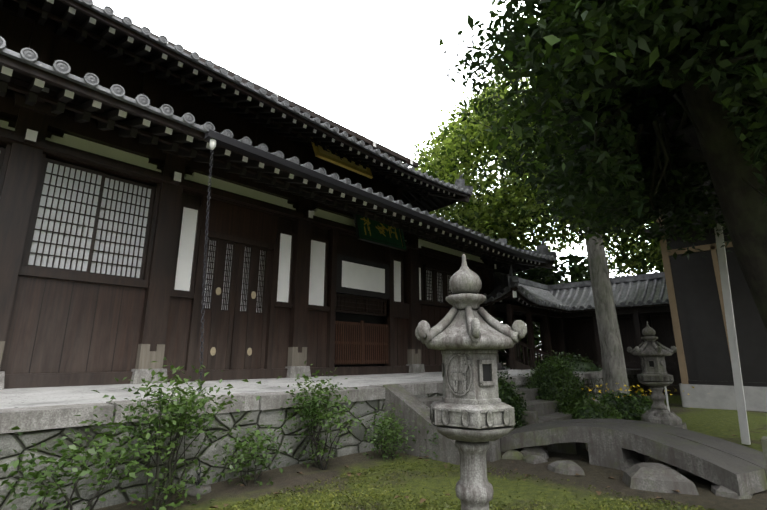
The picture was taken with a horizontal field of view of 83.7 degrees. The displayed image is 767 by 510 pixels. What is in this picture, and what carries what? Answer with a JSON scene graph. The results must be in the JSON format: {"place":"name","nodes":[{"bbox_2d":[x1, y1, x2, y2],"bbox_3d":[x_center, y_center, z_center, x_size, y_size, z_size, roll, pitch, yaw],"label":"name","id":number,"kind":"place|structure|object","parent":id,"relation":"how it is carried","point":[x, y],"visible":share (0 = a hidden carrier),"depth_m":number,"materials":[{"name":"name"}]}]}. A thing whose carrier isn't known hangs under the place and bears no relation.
{"place":"outdoors","nodes":[
{"label":"outdoors","id":0,"kind":"place"},
{"bbox_2d":[93,0,658,355],"label":"sky","id":1,"kind":"structure","parent":0,"point":[367,67],"materials":[{"name":"white"}]},
{"bbox_2d":[3,359,766,509],"bbox_3d":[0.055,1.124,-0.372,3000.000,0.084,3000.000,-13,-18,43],"label":"ground","id":2,"kind":"structure","parent":0,"point":[723,424],"depth_m":4.08,"materials":[{"name":"green plant"}]},
{"bbox_2d":[0,399,168,509],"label":"shrub leaves","id":3,"kind":"object","parent":2,"relation":"on","point":[74,450],"depth_m":2.89,"materials":[{"name":"green plant"}]},
{"bbox_2d":[92,357,260,509],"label":"shrub leaves","id":4,"kind":"object","parent":2,"relation":"on","point":[174,408],"visible":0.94,"depth_m":3.43,"materials":[{"name":"green plant"}]},
{"bbox_2d":[137,389,221,509],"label":"shrub stems","id":5,"kind":"object","parent":2,"relation":"on","point":[156,504],"visible":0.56,"depth_m":3.41,"materials":[{"name":"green plant"}]},
{"bbox_2d":[185,139,215,495],"bbox_3d":[-2.058,0.213,5.102,0.228,4.352,1.935,7,-15,-26],"label":"rain chain","id":6,"kind":"object","parent":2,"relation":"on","point":[193,491],"visible":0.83,"depth_m":4.99,"materials":[{"name":"paint"}]},
{"bbox_2d":[235,441,275,485],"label":"shrub stems","id":7,"kind":"object","parent":2,"relation":"on","point":[255,479],"visible":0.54,"depth_m":4.08,"materials":[{"name":"brown plant"}]},
{"bbox_2d":[205,415,319,485],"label":"shrub leaves","id":8,"kind":"object","parent":2,"relation":"on","point":[242,445],"visible":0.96,"depth_m":4.06,"materials":[{"name":"green plant"}]},
{"bbox_2d":[0,366,645,509],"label":"stone platform","id":9,"kind":"structure","parent":2,"relation":"on","point":[40,409],"depth_m":4.49,"materials":[{"name":"stone"}]},
{"bbox_2d":[0,0,502,389],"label":"hall","id":10,"kind":"structure","parent":9,"relation":"on","point":[103,235],"depth_m":7.73,"materials":[{"name":"wood"}]},
{"bbox_2d":[0,0,472,201],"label":"upper roof","id":11,"kind":"structure","parent":10,"relation":"on","point":[177,65],"depth_m":9.62,"materials":[{"name":"tile"}]},
{"bbox_2d":[311,138,372,178],"bbox_3d":[-1.252,-2.990,12.720,2.130,1.080,0.095,13,-43,-44],"label":"gold sign","id":12,"kind":"object","parent":11,"relation":"attached to","point":[329,156],"visible":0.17,"depth_m":12.40,"materials":[{"name":"gold metal"}]},
{"bbox_2d":[0,36,556,268],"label":"lower roof","id":13,"kind":"structure","parent":10,"relation":"on","point":[168,130],"depth_m":7.04,"materials":[{"name":"tile"}]},
{"bbox_2d":[353,214,406,250],"bbox_3d":[-0.078,-0.637,10.716,1.680,0.880,0.086,13,-33,-44],"label":"green sign","id":14,"kind":"object","parent":13,"relation":"attached to","point":[374,232],"visible":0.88,"depth_m":10.59,"materials":[{"name":"green wood"}]},
{"bbox_2d":[403,189,470,212],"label":"roof side","id":15,"kind":"structure","parent":10,"relation":"on","point":[429,203],"depth_m":15.97,"materials":[{"name":"wood"}]},
{"bbox_2d":[493,238,556,273],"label":"roof side","id":16,"kind":"structure","parent":10,"relation":"on","point":[504,268],"depth_m":15.18,"materials":[{"name":"wood"}]},
{"bbox_2d":[497,371,534,427],"bbox_3d":[1.698,2.413,6.525,1.308,1.321,1.344,-13,-18,43],"label":"shrub","id":17,"kind":"object","parent":9,"relation":"on","point":[517,404],"depth_m":6.36,"materials":[{"name":"green plant"}]},
{"bbox_2d":[523,350,594,411],"bbox_3d":[3.391,2.758,8.477,1.562,1.685,1.540,-13,-18,43],"label":"round bush","id":18,"kind":"object","parent":9,"relation":"on","point":[545,366],"depth_m":8.21,"materials":[{"name":"green plant"}]},
{"bbox_2d":[300,386,345,469],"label":"shrub stems","id":19,"kind":"object","parent":2,"relation":"on","point":[318,464],"visible":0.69,"depth_m":4.57,"materials":[{"name":"brown plant"}]},
{"bbox_2d":[276,360,376,468],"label":"shrub leaves","id":20,"kind":"object","parent":2,"relation":"on","point":[314,401],"visible":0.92,"depth_m":4.58,"materials":[{"name":"green plant"}]},
{"bbox_2d":[378,423,395,458],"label":"shrub stems","id":21,"kind":"object","parent":2,"relation":"on","point":[383,451],"visible":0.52,"depth_m":5.17,"materials":[{"name":"brown plant"}]},
{"bbox_2d":[359,401,421,460],"bbox_3d":[0.066,2.207,5.269,0.766,0.769,0.821,2,-14,-9],"label":"shrub","id":22,"kind":"object","parent":2,"relation":"on","point":[387,431],"visible":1,"depth_m":5.16,"materials":[{"name":"green plant"}]},
{"bbox_2d":[412,407,438,458],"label":"shrub leaves","id":23,"kind":"object","parent":2,"relation":"on","point":[429,440],"visible":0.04,"depth_m":5.15,"materials":[{"name":"green plant"}]},
{"bbox_2d":[127,435,736,509],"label":"fallen leaves","id":24,"kind":"object","parent":2,"relation":"on","point":[358,474],"visible":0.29,"depth_m":3.86,"materials":[{"name":"brown plant"}]},
{"bbox_2d":[211,461,714,509],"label":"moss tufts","id":25,"kind":"object","parent":2,"relation":"on","point":[233,506],"visible":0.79,"depth_m":3.62,"materials":[{"name":"green plant"}]},
{"bbox_2d":[415,254,526,509],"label":"stone lantern","id":26,"kind":"object","parent":2,"relation":"on","point":[472,414],"visible":1,"depth_m":2.14,"materials":[{"name":"stone"}]},
{"bbox_2d":[411,4,545,365],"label":"branches","id":27,"kind":"object","parent":2,"relation":"on","point":[517,351],"depth_m":22.14,"materials":[{"name":"brown plant"}]},
{"bbox_2d":[412,66,610,272],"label":"tree leaves","id":28,"kind":"object","parent":27,"relation":"attached to","point":[454,153],"visible":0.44,"depth_m":19.75,"materials":[{"name":"green plant"}]},
{"bbox_2d":[498,365,528,375],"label":"bush","id":29,"kind":"object","parent":2,"relation":"on","point":[503,373],"depth_m":9.89,"materials":[{"name":"green plant"}]},
{"bbox_2d":[508,370,521,375],"bbox_3d":[2.929,3.007,9.457,0.300,0.915,0.300,-13,-18,43],"label":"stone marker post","id":30,"kind":"object","parent":2,"relation":"on","point":[514,372],"visible":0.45,"depth_m":9.48,"materials":[{"name":"stone"}]},
{"bbox_2d":[534,349,601,372],"bbox_3d":[5.622,3.735,12.857,2.701,1.770,3.428,-13,-18,43],"label":"bush","id":31,"kind":"object","parent":2,"relation":"on","point":[571,357],"depth_m":12.51,"materials":[{"name":"green plant"}]},
{"bbox_2d":[496,238,663,365],"bbox_3d":[13.877,2.509,28.265,45.899,12.544,26.255,-2,-13,7],"label":"foliage","id":32,"kind":"object","parent":2,"relation":"on","point":[576,273],"visible":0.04,"depth_m":23.00,"materials":[{"name":"green plant"}]},
{"bbox_2d":[493,272,681,394],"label":"building wall","id":33,"kind":"structure","parent":2,"relation":"on","point":[571,333],"depth_m":16.03,"materials":[{"name":"wood"}]},
{"bbox_2d":[480,266,518,305],"bbox_3d":[3.592,1.152,14.778,3.018,1.315,1.622,-13,-18,43],"label":"roof ornament","id":34,"kind":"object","parent":33,"relation":"on","point":[498,293],"depth_m":13.75,"materials":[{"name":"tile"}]},
{"bbox_2d":[493,274,523,312],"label":"roof","id":35,"kind":"structure","parent":33,"relation":"on","point":[512,301],"depth_m":17.26,"materials":[{"name":"wood"}]},
{"bbox_2d":[494,265,572,312],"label":"roof","id":36,"kind":"structure","parent":33,"relation":"on","point":[535,297],"depth_m":14.94,"materials":[{"name":"tile"}]},
{"bbox_2d":[517,277,668,315],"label":"tiled roof","id":37,"kind":"structure","parent":33,"relation":"on","point":[643,293],"depth_m":15.54,"materials":[{"name":"tile"}]},
{"bbox_2d":[573,404,609,418],"bbox_3d":[3.654,2.832,7.544,0.612,0.390,0.612,-13,-18,43],"label":"shrub","id":38,"kind":"object","parent":2,"relation":"on","point":[587,411],"visible":0.25,"depth_m":7.38,"materials":[{"name":"green plant"}]},
{"bbox_2d":[559,390,627,418],"bbox_3d":[3.672,2.824,7.524,1.258,0.864,1.211,-13,-18,43],"label":"bush","id":39,"kind":"object","parent":2,"relation":"on","point":[611,411],"visible":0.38,"depth_m":7.43,"materials":[{"name":"green plant"}]},
{"bbox_2d":[434,0,766,330],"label":"tree foliage","id":40,"kind":"object","parent":2,"relation":"on","point":[525,52],"depth_m":4.99,"materials":[{"name":"green plant"}]},
{"bbox_2d":[537,0,766,188],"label":"big tree leaves","id":41,"kind":"object","parent":40,"relation":"attached to","point":[668,103],"visible":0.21,"depth_m":5.19,"materials":[{"name":"green plant"}]},
{"bbox_2d":[540,11,682,394],"bbox_3d":[7.250,-3.332,13.137,9.060,15.143,6.874,-33,-35,66],"label":"tree","id":42,"kind":"object","parent":2,"relation":"on","point":[613,365],"depth_m":10.66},
{"bbox_2d":[595,390,652,420],"bbox_3d":[5.090,3.239,9.103,1.642,0.732,2.113,-13,-18,43],"label":"bush","id":43,"kind":"object","parent":2,"relation":"on","point":[610,397],"visible":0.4,"depth_m":8.63,"materials":[{"name":"green plant"}]},
{"bbox_2d":[486,411,766,498],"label":"stone bridge","id":44,"kind":"structure","parent":2,"relation":"on","point":[630,448],"depth_m":4.44,"materials":[{"name":"grey stone"}]},
{"bbox_2d":[605,399,648,414],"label":"stems","id":45,"kind":"object","parent":2,"relation":"on","point":[629,405],"visible":0.02,"depth_m":8.64,"materials":[{"name":"green plant"}]},
{"bbox_2d":[581,383,693,407],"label":"yellow flowers","id":46,"kind":"object","parent":2,"relation":"on","point":[641,389],"visible":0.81,"depth_m":9.08,"materials":[{"name":"yellow plant"}]},
{"bbox_2d":[627,321,686,428],"bbox_3d":[4.634,2.037,7.321,0.749,1.792,0.653,-11,-17,38],"label":"stone lantern","id":47,"kind":"object","parent":2,"relation":"on","point":[655,376],"visible":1,"depth_m":7.19,"materials":[{"name":"stone"}]},
{"bbox_2d":[664,386,669,410],"bbox_3d":[5.765,2.831,8.728,0.030,0.900,0.030,-13,-18,43],"label":"post","id":48,"kind":"object","parent":2,"relation":"on","point":[667,401],"visible":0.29,"depth_m":8.70,"materials":[{"name":"grey wood"}]},
{"bbox_2d":[644,167,766,411],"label":"building","id":49,"kind":"structure","parent":2,"relation":"on","point":[695,295],"depth_m":10.29,"materials":[{"name":"brown wood"}]},
{"bbox_2d":[714,223,750,444],"bbox_3d":[5.071,1.087,6.226,0.153,3.145,0.412,-2,-14,10],"label":"pole","id":50,"kind":"object","parent":2,"relation":"on","point":[734,355],"visible":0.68,"depth_m":6.18,"materials":[{"name":"grey wood"}]},
{"bbox_3d":[18.434,-2.222,21.739,12.243,16.787,9.102,-13,-18,43],"label":"tree trunk","id":51,"kind":"object","parent":2,"relation":"on","visible":0},
{"bbox_2d":[574,220,663,277],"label":"tree leaves","id":52,"kind":"object","parent":51,"relation":"attached to","point":[651,254],"visible":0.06,"depth_m":23.31,"materials":[{"name":"green plant"}]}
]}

